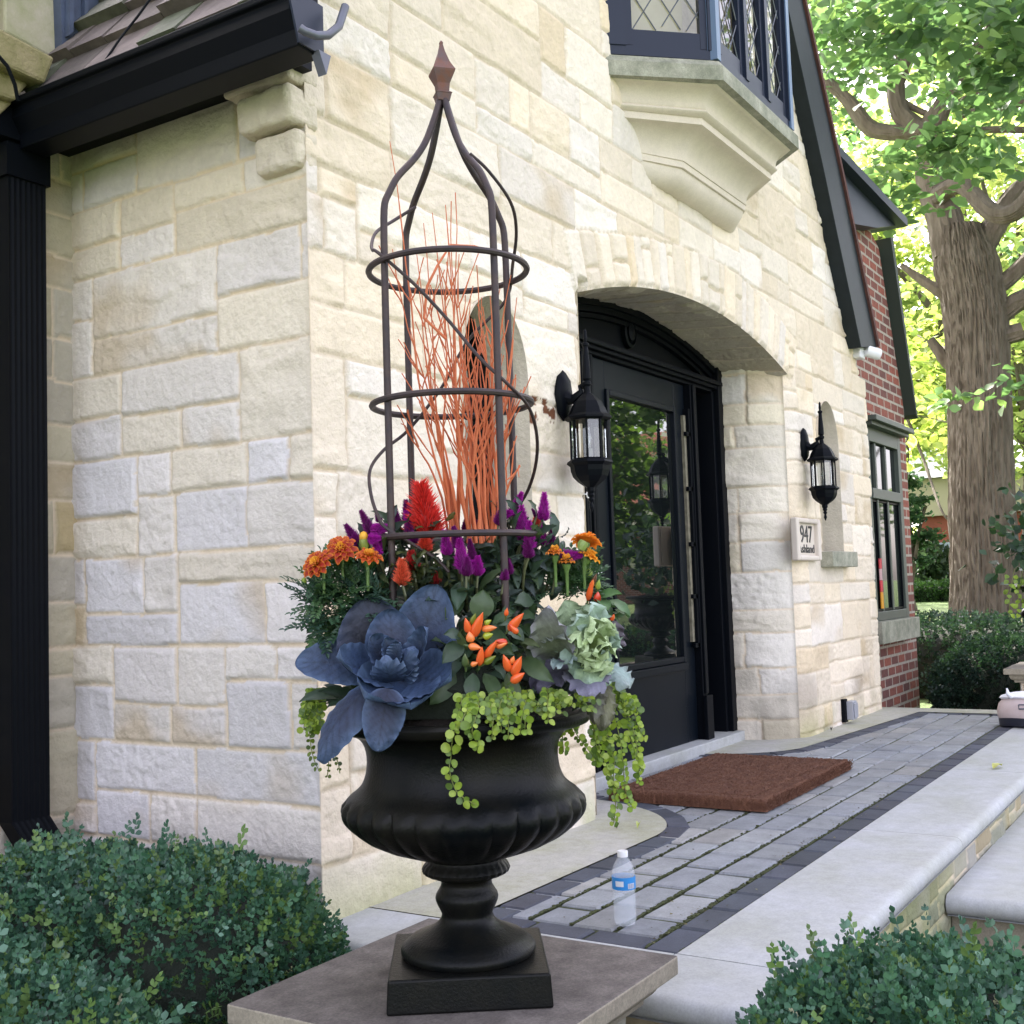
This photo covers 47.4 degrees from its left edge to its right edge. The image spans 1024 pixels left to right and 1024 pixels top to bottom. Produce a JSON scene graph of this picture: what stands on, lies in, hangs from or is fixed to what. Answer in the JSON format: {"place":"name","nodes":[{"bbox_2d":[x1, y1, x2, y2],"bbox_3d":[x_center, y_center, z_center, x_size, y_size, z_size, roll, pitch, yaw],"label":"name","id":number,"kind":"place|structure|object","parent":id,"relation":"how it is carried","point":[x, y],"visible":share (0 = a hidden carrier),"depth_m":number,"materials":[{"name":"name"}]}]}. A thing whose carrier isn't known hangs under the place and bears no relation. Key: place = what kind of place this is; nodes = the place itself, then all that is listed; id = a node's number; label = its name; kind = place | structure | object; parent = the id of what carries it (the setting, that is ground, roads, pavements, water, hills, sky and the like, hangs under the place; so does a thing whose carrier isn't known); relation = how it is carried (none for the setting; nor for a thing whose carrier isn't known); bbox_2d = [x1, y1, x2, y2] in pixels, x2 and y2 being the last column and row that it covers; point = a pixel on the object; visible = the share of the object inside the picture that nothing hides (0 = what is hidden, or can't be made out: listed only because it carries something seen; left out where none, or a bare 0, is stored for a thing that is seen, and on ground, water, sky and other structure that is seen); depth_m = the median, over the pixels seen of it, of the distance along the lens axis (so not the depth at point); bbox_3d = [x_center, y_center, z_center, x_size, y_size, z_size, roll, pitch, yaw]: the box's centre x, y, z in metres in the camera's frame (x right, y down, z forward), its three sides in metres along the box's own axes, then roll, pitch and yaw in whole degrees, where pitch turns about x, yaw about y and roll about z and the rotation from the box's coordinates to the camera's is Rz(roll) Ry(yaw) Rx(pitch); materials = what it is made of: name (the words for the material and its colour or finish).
{"place":"outdoors","nodes":[
{"label":"outdoors","id":0,"kind":"place"},
{"bbox_2d":[531,517,545,545],"bbox_3d":[0.052,0.069,2.582,0.054,0.133,0.080,-2,-4,6],"label":"celosia","id":1,"kind":"object","parent":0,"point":[538,521],"visible":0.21,"depth_m":2.59,"materials":[{"name":"plant"}]},
{"bbox_2d":[818,5,1023,573],"label":"sky","id":2,"kind":"structure","parent":0,"point":[883,94],"materials":[{"name":"white"}]},
{"bbox_2d":[915,601,947,707],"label":"lawn","id":3,"kind":"structure","parent":0,"point":[927,606],"depth_m":29.28,"materials":[{"name":"green plant"}]},
{"bbox_2d":[0,0,919,924],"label":"stone house","id":4,"kind":"structure","parent":3,"relation":"on","point":[192,424],"depth_m":3.99,"materials":[{"name":"beige stone"}]},
{"bbox_2d":[463,316,493,570],"bbox_3d":[-0.178,-0.318,4.690,0.270,1.515,1.540,-4,-5,32],"label":"slit window","id":5,"kind":"structure","parent":4,"relation":"in","point":[470,324],"depth_m":4.55,"materials":[{"name":"black paint"}]},
{"bbox_2d":[555,329,612,511],"bbox_3d":[0.294,-0.368,4.681,0.206,0.744,0.177,-4,-5,32],"label":"wall lantern","id":6,"kind":"object","parent":4,"relation":"attached to","point":[589,472],"depth_m":4.65,"materials":[{"name":"black painted metal"},{"name":"glass"}]},
{"bbox_2d":[592,357,697,763],"bbox_3d":[0.728,0.261,6.297,0.067,2.055,1.115,-4,-5,32],"label":"door","id":7,"kind":"structure","parent":4,"relation":"in","point":[641,511],"depth_m":6.32,"materials":[{"name":"paint"}]},
{"bbox_2d":[605,0,793,130],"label":"bay window","id":8,"kind":"structure","parent":4,"relation":"in","point":[646,28],"depth_m":5.59,"materials":[{"name":"paint"}]},
{"bbox_2d":[790,517,821,560],"bbox_3d":[1.808,0.169,7.167,0.050,0.259,0.453,-4,-5,32],"label":"number plaque","id":9,"kind":"object","parent":4,"relation":"attached to","point":[805,539],"visible":1,"depth_m":7.15,"materials":[{"name":"white stone"}]},
{"bbox_2d":[800,402,838,520],"bbox_3d":[1.913,-0.315,7.229,0.206,0.744,0.177,-4,-5,32],"label":"wall lantern","id":10,"kind":"object","parent":4,"relation":"attached to","point":[824,495],"depth_m":7.20,"materials":[{"name":"black paint"}]},
{"bbox_2d":[841,699,857,722],"bbox_3d":[2.221,1.302,7.654,0.080,0.150,0.120,-4,-5,32],"label":"outlet box","id":11,"kind":"object","parent":4,"relation":"attached to","point":[849,709],"visible":1,"depth_m":7.62,"materials":[{"name":"black paint"}]},
{"bbox_2d":[853,346,881,359],"bbox_3d":[2.554,-1.159,8.432,0.242,0.114,0.111,0,-4,-23],"label":"security camera","id":12,"kind":"object","parent":4,"relation":"attached to","point":[872,352],"visible":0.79,"depth_m":8.40,"materials":[{"name":"white plastic"}]},
{"bbox_2d":[866,414,913,620],"bbox_3d":[3.030,0.068,9.327,0.175,1.570,1.180,-4,-5,32],"label":"casement window","id":13,"kind":"structure","parent":4,"relation":"in","point":[884,435],"depth_m":9.36,"materials":[{"name":"green paint"}]},
{"bbox_2d":[324,707,1023,1023],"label":"patio","id":14,"kind":"structure","parent":3,"relation":"on","point":[910,813],"depth_m":4.01,"materials":[{"name":"stone"}]},
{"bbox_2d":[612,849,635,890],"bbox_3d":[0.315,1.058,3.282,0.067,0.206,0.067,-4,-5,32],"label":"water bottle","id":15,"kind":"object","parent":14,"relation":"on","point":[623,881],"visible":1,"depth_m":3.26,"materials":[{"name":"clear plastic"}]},
{"bbox_2d":[607,752,853,811],"bbox_3d":[1.064,1.252,5.488,0.766,0.059,1.238,-4,-5,32],"label":"door mat","id":16,"kind":"object","parent":14,"relation":"on","point":[747,782],"depth_m":5.29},
{"bbox_2d":[992,763,1001,768],"bbox_3d":[2.370,1.236,5.689,0.042,0.022,0.110,-4,-5,32],"label":"fallen leaf","id":17,"kind":"object","parent":14,"relation":"on","point":[994,765],"visible":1,"depth_m":5.68,"materials":[{"name":"yellow plant"}]},
{"bbox_2d":[807,0,1023,619],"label":"tree","id":18,"kind":"object","parent":3,"relation":"on","point":[971,285],"visible":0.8,"depth_m":13.52,"materials":[{"name":"green plant"}]},
{"bbox_2d":[830,48,1023,444],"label":"background tree","id":19,"kind":"object","parent":3,"relation":"on","point":[886,110],"visible":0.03,"depth_m":26.87,"materials":[{"name":"green plant"}]},
{"bbox_2d":[908,471,946,610],"bbox_3d":[9.691,0.764,28.518,1.676,3.568,1.915,0,-4,-20],"label":"background tree","id":20,"kind":"object","parent":3,"relation":"on","point":[921,537],"visible":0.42,"depth_m":28.26,"materials":[{"name":"green plant"}]},
{"bbox_2d":[846,142,1015,434],"bbox_3d":[12.397,-5.238,42.917,14.696,16.963,13.564,0,-4,-28],"label":"background tree","id":21,"kind":"object","parent":3,"relation":"on","point":[937,433],"depth_m":39.96,"materials":[{"name":"green plant"}]},
{"bbox_2d":[913,575,949,601],"bbox_3d":[13.860,2.145,32.042,15.341,0.973,1.686,-4,-5,32],"label":"boxwood hedge","id":22,"kind":"object","parent":3,"relation":"on","point":[926,590],"visible":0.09,"depth_m":32.74,"materials":[{"name":"green plant"}]},
{"bbox_2d":[914,541,948,581],"bbox_3d":[12.935,1.683,36.551,2.113,2.311,2.144,-1,-4,-10],"label":"shrub","id":23,"kind":"object","parent":3,"relation":"on","point":[923,553],"visible":0.28,"depth_m":36.10,"materials":[{"name":"green plant"}]},
{"bbox_2d":[915,522,949,581],"bbox_3d":[13.220,1.537,36.516,2.328,2.425,2.263,2,-5,-44],"label":"shrub","id":24,"kind":"object","parent":3,"relation":"on","point":[941,561],"visible":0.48,"depth_m":36.03,"materials":[{"name":"green plant"}]},
{"bbox_2d":[842,122,1023,452],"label":"background tree","id":25,"kind":"object","parent":3,"relation":"on","point":[916,252],"visible":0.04,"depth_m":24.79,"materials":[{"name":"green plant"}]},
{"bbox_2d":[853,104,1023,533],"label":"background tree","id":26,"kind":"object","parent":3,"relation":"on","point":[1017,356],"visible":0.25,"depth_m":23.40,"materials":[{"name":"green plant"}]},
{"bbox_2d":[901,277,1011,519],"bbox_3d":[6.548,-0.720,18.977,2.538,5.592,8.240,-3,-4,12],"label":"young tree","id":27,"kind":"object","parent":3,"relation":"on","point":[919,358],"visible":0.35,"depth_m":17.89,"materials":[{"name":"yellow plant"}]},
{"bbox_2d":[905,318,1017,532],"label":"background tree","id":28,"kind":"object","parent":3,"relation":"on","point":[911,459],"depth_m":47.25,"materials":[{"name":"green plant"}]},
{"bbox_2d":[908,440,1023,579],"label":"red building","id":29,"kind":"structure","parent":3,"relation":"on","point":[940,484],"depth_m":36.90,"materials":[{"name":"red brick"}]},
{"bbox_2d":[939,542,949,573],"bbox_3d":[13.931,1.744,36.676,0.850,1.600,0.070,-4,-5,32],"label":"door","id":30,"kind":"structure","parent":29,"relation":"in","point":[946,543],"depth_m":36.80,"materials":[{"name":"white"}]},
{"bbox_2d":[915,606,1023,699],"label":"boxwood hedge","id":31,"kind":"object","parent":3,"relation":"on","point":[948,629],"visible":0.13,"depth_m":11.59,"materials":[{"name":"green plant"}]},
{"bbox_2d":[924,622,1023,709],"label":"boxwood hedge","id":32,"kind":"object","parent":3,"relation":"on","point":[967,673],"visible":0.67,"depth_m":9.26,"materials":[{"name":"green plant"}]},
{"bbox_2d":[946,812,1023,955],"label":"landing","id":33,"kind":"object","parent":3,"relation":"on","point":[990,884],"visible":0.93,"depth_m":4.11,"materials":[{"name":"concrete"}]},
{"bbox_2d":[1003,662,1023,690],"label":"pedestal","id":34,"kind":"object","parent":3,"relation":"on","point":[1015,672],"visible":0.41,"depth_m":8.19,"materials":[{"name":"stone"}]},
{"bbox_2d":[1016,585,1023,617],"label":"urn","id":35,"kind":"object","parent":34,"relation":"on","point":[1022,611],"visible":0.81,"depth_m":8.36,"materials":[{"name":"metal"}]},
{"bbox_2d":[958,471,1023,629],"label":"trailing plant","id":36,"kind":"object","parent":35,"relation":"in","point":[1015,546],"visible":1,"depth_m":8.42,"materials":[{"name":"green plant"}]},
{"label":"mulch bed","id":37,"kind":"structure","parent":3,"relation":"on","visible":0},
{"bbox_2d":[0,914,196,1023],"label":"boxwood hedge","id":38,"kind":"object","parent":37,"relation":"on","point":[80,994],"visible":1,"depth_m":2.41,"materials":[{"name":"green plant"}]},
{"bbox_2d":[0,811,351,1023],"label":"boxwood hedge","id":39,"kind":"object","parent":37,"relation":"on","point":[239,924],"visible":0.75,"depth_m":2.87,"materials":[{"name":"green plant"}]},
{"bbox_2d":[227,918,677,1023],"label":"pedestal","id":40,"kind":"object","parent":37,"relation":"on","point":[593,983],"visible":0.53,"depth_m":2.47,"materials":[{"name":"stone"}]},
{"bbox_2d":[341,707,588,1015],"bbox_3d":[-0.101,0.707,2.518,0.568,0.614,0.568,-4,-5,32],"label":"urn","id":41,"kind":"object","parent":40,"relation":"on","point":[468,951],"visible":0.82,"depth_m":2.34,"materials":[{"name":"metal"}]},
{"bbox_2d":[297,687,341,777],"bbox_3d":[-0.412,0.476,2.505,0.097,0.196,0.038,-2,-4,1],"label":"creeping jenny","id":42,"kind":"object","parent":41,"relation":"in","point":[311,714],"visible":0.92,"depth_m":2.50,"materials":[{"name":"green plant"}]},
{"bbox_2d":[277,531,401,658],"bbox_3d":[-0.355,0.187,2.461,0.275,0.292,0.191,-2,-4,0],"label":"marigold","id":43,"kind":"object","parent":41,"relation":"in","point":[339,553],"visible":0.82,"depth_m":2.43,"materials":[{"name":"green plant"}]},
{"bbox_2d":[295,584,456,763],"bbox_3d":[-0.277,0.325,2.366,0.346,0.349,0.219,-4,-5,32],"label":"purple cabbage","id":44,"kind":"object","parent":41,"relation":"in","point":[387,659],"visible":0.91,"depth_m":2.34,"materials":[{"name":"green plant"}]},
{"bbox_2d":[299,568,579,719],"bbox_3d":[-0.121,0.297,2.601,0.624,0.365,0.578,-4,-5,32],"label":"filler plant","id":45,"kind":"object","parent":41,"relation":"in","point":[333,694],"visible":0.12,"depth_m":2.44,"materials":[{"name":"green plant"}]},
{"bbox_2d":[343,498,418,599],"bbox_3d":[-0.285,0.086,2.517,0.201,0.234,0.145,-3,-4,11],"label":"celosia","id":46,"kind":"object","parent":45,"relation":"in","point":[374,531],"visible":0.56,"depth_m":2.50,"materials":[{"name":"purple plant"}]},
{"bbox_2d":[376,536,456,600],"bbox_3d":[-0.187,0.137,2.446,0.200,0.194,0.119,-1,-4,-16],"label":"celosia","id":47,"kind":"object","parent":45,"relation":"on","point":[409,565],"visible":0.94,"depth_m":2.45,"materials":[{"name":"red plant"}]},
{"bbox_2d":[401,476,454,565],"bbox_3d":[-0.185,0.026,2.519,0.133,0.210,0.126,-2,-4,1],"label":"celosia","id":48,"kind":"object","parent":45,"relation":"in","point":[425,512],"visible":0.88,"depth_m":2.51,"materials":[{"name":"red plant"}]},
{"bbox_2d":[379,141,530,543],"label":"willow branches","id":49,"kind":"object","parent":45,"relation":"in","point":[453,502],"visible":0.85,"depth_m":2.57,"materials":[{"name":"orange plant"}]},
{"bbox_2d":[400,520,517,616],"bbox_3d":[-0.107,0.133,2.528,0.295,0.264,0.241,-4,-5,32],"label":"celosia","id":50,"kind":"object","parent":45,"relation":"on","point":[470,567],"visible":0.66,"depth_m":2.45,"materials":[{"name":"purple plant"}]},
{"bbox_2d":[448,491,582,616],"bbox_3d":[0.010,0.094,2.529,0.303,0.290,0.129,-1,-4,-13],"label":"celosia","id":51,"kind":"object","parent":45,"relation":"in","point":[531,568],"visible":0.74,"depth_m":2.53,"materials":[{"name":"purple plant"}]},
{"bbox_2d":[532,531,616,600],"bbox_3d":[0.132,0.128,2.596,0.192,0.162,0.214,-2,-4,-3],"label":"marigold","id":52,"kind":"object","parent":45,"relation":"on","point":[580,573],"visible":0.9,"depth_m":2.54,"materials":[{"name":"orange plant"}]},
{"bbox_2d":[585,573,629,621],"bbox_3d":[0.207,0.202,2.516,0.095,0.140,0.101,-2,-4,-1],"label":"pepper plant","id":53,"kind":"object","parent":45,"relation":"on","point":[620,605],"visible":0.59,"depth_m":2.51,"materials":[{"name":"green plant"}]},
{"bbox_2d":[365,41,538,673],"bbox_3d":[-0.135,-0.311,2.585,0.374,1.517,0.366,-4,-5,32],"label":"trellis","id":54,"kind":"object","parent":41,"relation":"in","point":[442,73],"visible":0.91,"depth_m":2.49,"materials":[{"name":"metal"}]},
{"bbox_2d":[430,581,554,704],"bbox_3d":[-0.049,0.284,2.367,0.244,0.293,0.193,-2,-4,-6],"label":"pepper plant","id":55,"kind":"object","parent":41,"relation":"in","point":[482,605],"visible":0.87,"depth_m":2.33,"materials":[{"name":"green plant"}]},
{"bbox_2d":[441,682,601,808],"bbox_3d":[0.017,0.455,2.289,0.318,0.236,0.108,-1,-4,-7],"label":"creeping jenny","id":56,"kind":"object","parent":41,"relation":"in","point":[498,707],"visible":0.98,"depth_m":2.26,"materials":[{"name":"green plant"}]},
{"bbox_2d":[527,600,634,730],"bbox_3d":[0.142,0.318,2.411,0.225,0.273,0.241,-2,-4,0],"label":"green kale","id":57,"kind":"object","parent":41,"relation":"in","point":[577,643],"visible":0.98,"depth_m":2.35,"materials":[{"name":"green plant"}]},
{"bbox_2d":[558,682,647,826],"bbox_3d":[0.197,0.511,2.487,0.198,0.327,0.054,-2,-4,-3],"label":"creeping jenny","id":58,"kind":"object","parent":41,"relation":"in","point":[628,704],"visible":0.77,"depth_m":2.50,"materials":[{"name":"green plant"}]},
{"bbox_2d":[731,903,1023,1023],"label":"boxwood hedge","id":59,"kind":"object","parent":37,"relation":"on","point":[944,977],"visible":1,"depth_m":2.09,"materials":[{"name":"green plant"}]},
{"bbox_2d":[997,688,1023,726],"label":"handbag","id":60,"kind":"object","parent":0,"point":[1010,710],"visible":1,"depth_m":7.17,"materials":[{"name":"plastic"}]}
]}

